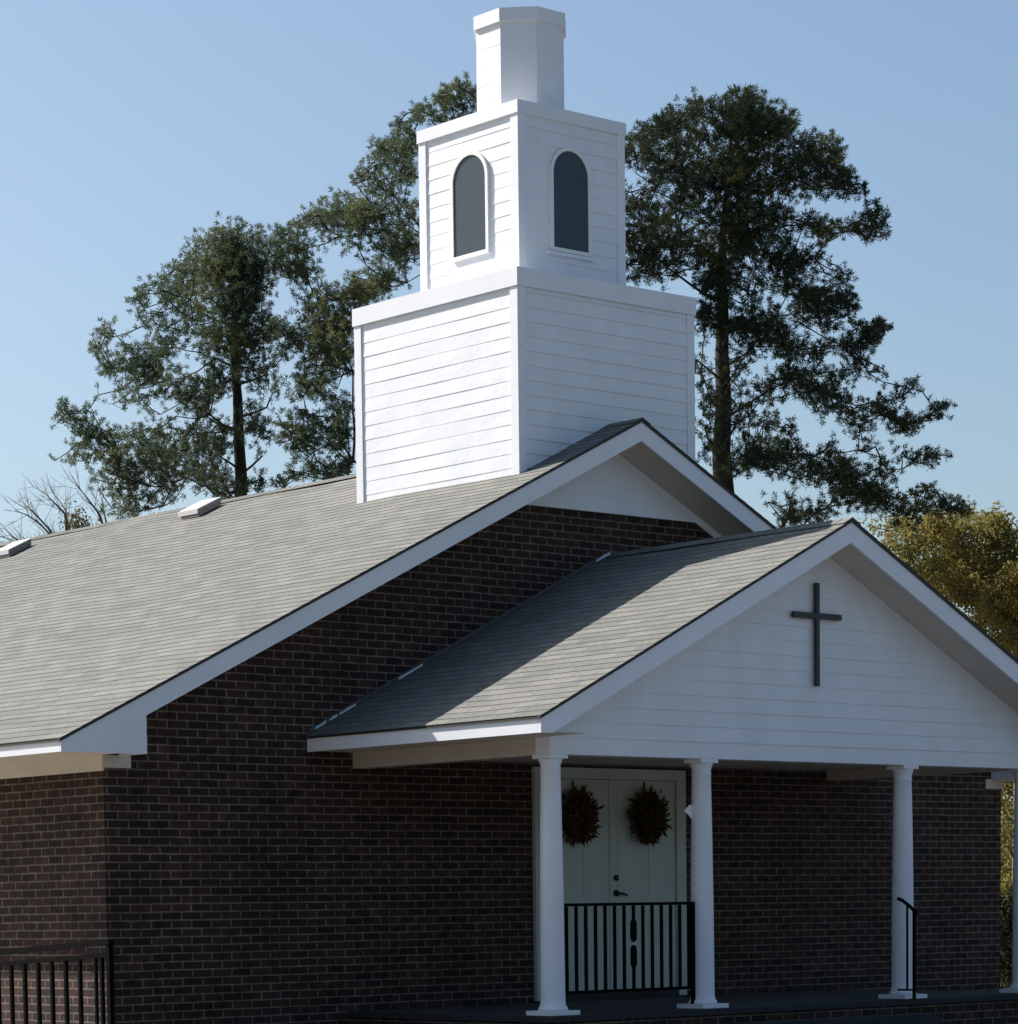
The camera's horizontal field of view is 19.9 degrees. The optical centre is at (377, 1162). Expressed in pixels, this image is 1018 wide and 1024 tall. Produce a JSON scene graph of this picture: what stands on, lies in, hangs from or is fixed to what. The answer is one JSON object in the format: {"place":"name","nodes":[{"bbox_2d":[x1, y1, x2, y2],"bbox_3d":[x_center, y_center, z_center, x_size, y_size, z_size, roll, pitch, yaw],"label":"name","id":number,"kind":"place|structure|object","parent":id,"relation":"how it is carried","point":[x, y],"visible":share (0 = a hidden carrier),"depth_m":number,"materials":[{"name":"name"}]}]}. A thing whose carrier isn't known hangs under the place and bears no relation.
{"place":"outdoors","nodes":[
{"label":"outdoors","id":0,"kind":"place"},
{"bbox_2d":[0,6,1017,1023],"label":"church","id":1,"kind":"structure","parent":0,"point":[321,753],"depth_m":30.95,"materials":[{"name":"brown brick"}]},
{"bbox_2d":[561,780,604,846],"bbox_3d":[2.206,-3.830,31.891,0.766,0.748,0.204,-5,6,-40],"label":"wreath","id":2,"kind":"object","parent":1,"relation":"attached to","point":[582,805],"visible":0.94,"depth_m":31.91,"materials":[{"name":"black"}]},
{"bbox_2d":[561,779,612,990],"bbox_3d":[2.218,-3.062,32.108,1.033,2.345,0.036,-5,6,-40],"label":"door leaf","id":3,"kind":"structure","parent":1,"relation":"in","point":[587,870],"depth_m":32.23,"materials":[{"name":"paint"}]},
{"bbox_2d":[564,902,695,1003],"bbox_3d":[2.486,-2.047,28.723,1.850,1.055,0.071,-5,6,-40],"label":"porch railing","id":4,"kind":"object","parent":1,"relation":"on","point":[690,945],"visible":1,"depth_m":28.73,"materials":[{"name":"black metal"}]},
{"bbox_2d":[612,780,675,988],"bbox_3d":[3.015,-3.129,32.739,1.031,2.345,0.096,-5,6,-40],"label":"door leaf","id":5,"kind":"structure","parent":1,"relation":"in","point":[641,873],"depth_m":32.75,"materials":[{"name":"paint"}]},
{"bbox_2d":[627,782,671,846],"bbox_3d":[3.067,-3.910,32.621,0.760,0.741,0.193,-5,6,-40],"label":"wreath","id":6,"kind":"object","parent":1,"relation":"attached to","point":[650,804],"visible":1,"depth_m":32.60,"materials":[{"name":"black"}]},
{"bbox_2d":[684,805,691,818],"bbox_3d":[3.141,-3.536,29.220,0.162,0.145,0.004,-5,6,-40],"label":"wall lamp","id":7,"kind":"object","parent":1,"relation":"attached to","point":[688,810],"visible":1,"depth_m":29.21,"materials":[{"name":"white"}]},
{"bbox_2d":[791,583,841,686],"bbox_3d":[4.537,-5.457,29.990,0.740,1.055,0.035,-5,6,-40],"label":"cross","id":8,"kind":"object","parent":1,"relation":"attached to","point":[817,616],"visible":1,"depth_m":29.98,"materials":[{"name":"grey paint"}]},
{"bbox_2d":[897,897,917,998],"bbox_3d":[5.666,-2.297,31.037,0.040,1.094,0.279,-5,6,-40],"label":"handrail","id":9,"kind":"object","parent":1,"relation":"attached to","point":[914,914],"visible":1,"depth_m":30.99,"materials":[{"name":"black metal"}]},
{"bbox_2d":[0,0,1017,817],"label":"sky","id":10,"kind":"structure","parent":0,"point":[126,126],"materials":[{"name":"blue"}]},
{"label":"ground","id":11,"kind":"structure","parent":0,"visible":0},
{"bbox_2d":[0,467,132,542],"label":"bare tree","id":12,"kind":"object","parent":11,"relation":"on","point":[65,514],"visible":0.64,"depth_m":63.87,"materials":[{"name":"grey plant"}]},
{"bbox_2d":[58,501,99,529],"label":"scrub tree","id":13,"kind":"object","parent":11,"relation":"on","point":[77,521],"visible":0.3,"depth_m":55.78,"materials":[{"name":"green plant"}]},
{"bbox_2d":[49,210,295,520],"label":"pine tree","id":14,"kind":"object","parent":11,"relation":"on","point":[239,290],"visible":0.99,"depth_m":61.02,"materials":[{"name":"green plant"}]},
{"bbox_2d":[254,71,476,488],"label":"pine tree","id":15,"kind":"object","parent":11,"relation":"on","point":[358,214],"visible":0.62,"depth_m":59.24,"materials":[{"name":"green plant"}]},
{"bbox_2d":[625,83,976,531],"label":"pine tree","id":16,"kind":"object","parent":11,"relation":"on","point":[749,122],"visible":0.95,"depth_m":57.01,"materials":[{"name":"green plant"}]},
{"bbox_2d":[858,495,1017,961],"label":"broadleaf tree","id":17,"kind":"object","parent":11,"relation":"on","point":[967,572],"visible":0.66,"depth_m":64.89,"materials":[{"name":"green plant"}]},
{"bbox_2d":[1000,879,1012,988],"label":"shrub","id":18,"kind":"object","parent":11,"relation":"on","point":[1006,942],"visible":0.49,"depth_m":43.70,"materials":[{"name":"green plant"}]},
{"bbox_2d":[1001,788,1012,895],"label":"distant woods","id":19,"kind":"object","parent":11,"relation":"on","point":[1007,822],"depth_m":153.13,"materials":[{"name":"green plant"}]},
{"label":"concrete walk","id":20,"kind":"structure","parent":0,"visible":0},
{"bbox_2d":[0,939,114,1023],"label":"ramp railing","id":21,"kind":"object","parent":20,"relation":"on","point":[109,953],"visible":1,"depth_m":27.44,"materials":[{"name":"black metal"}]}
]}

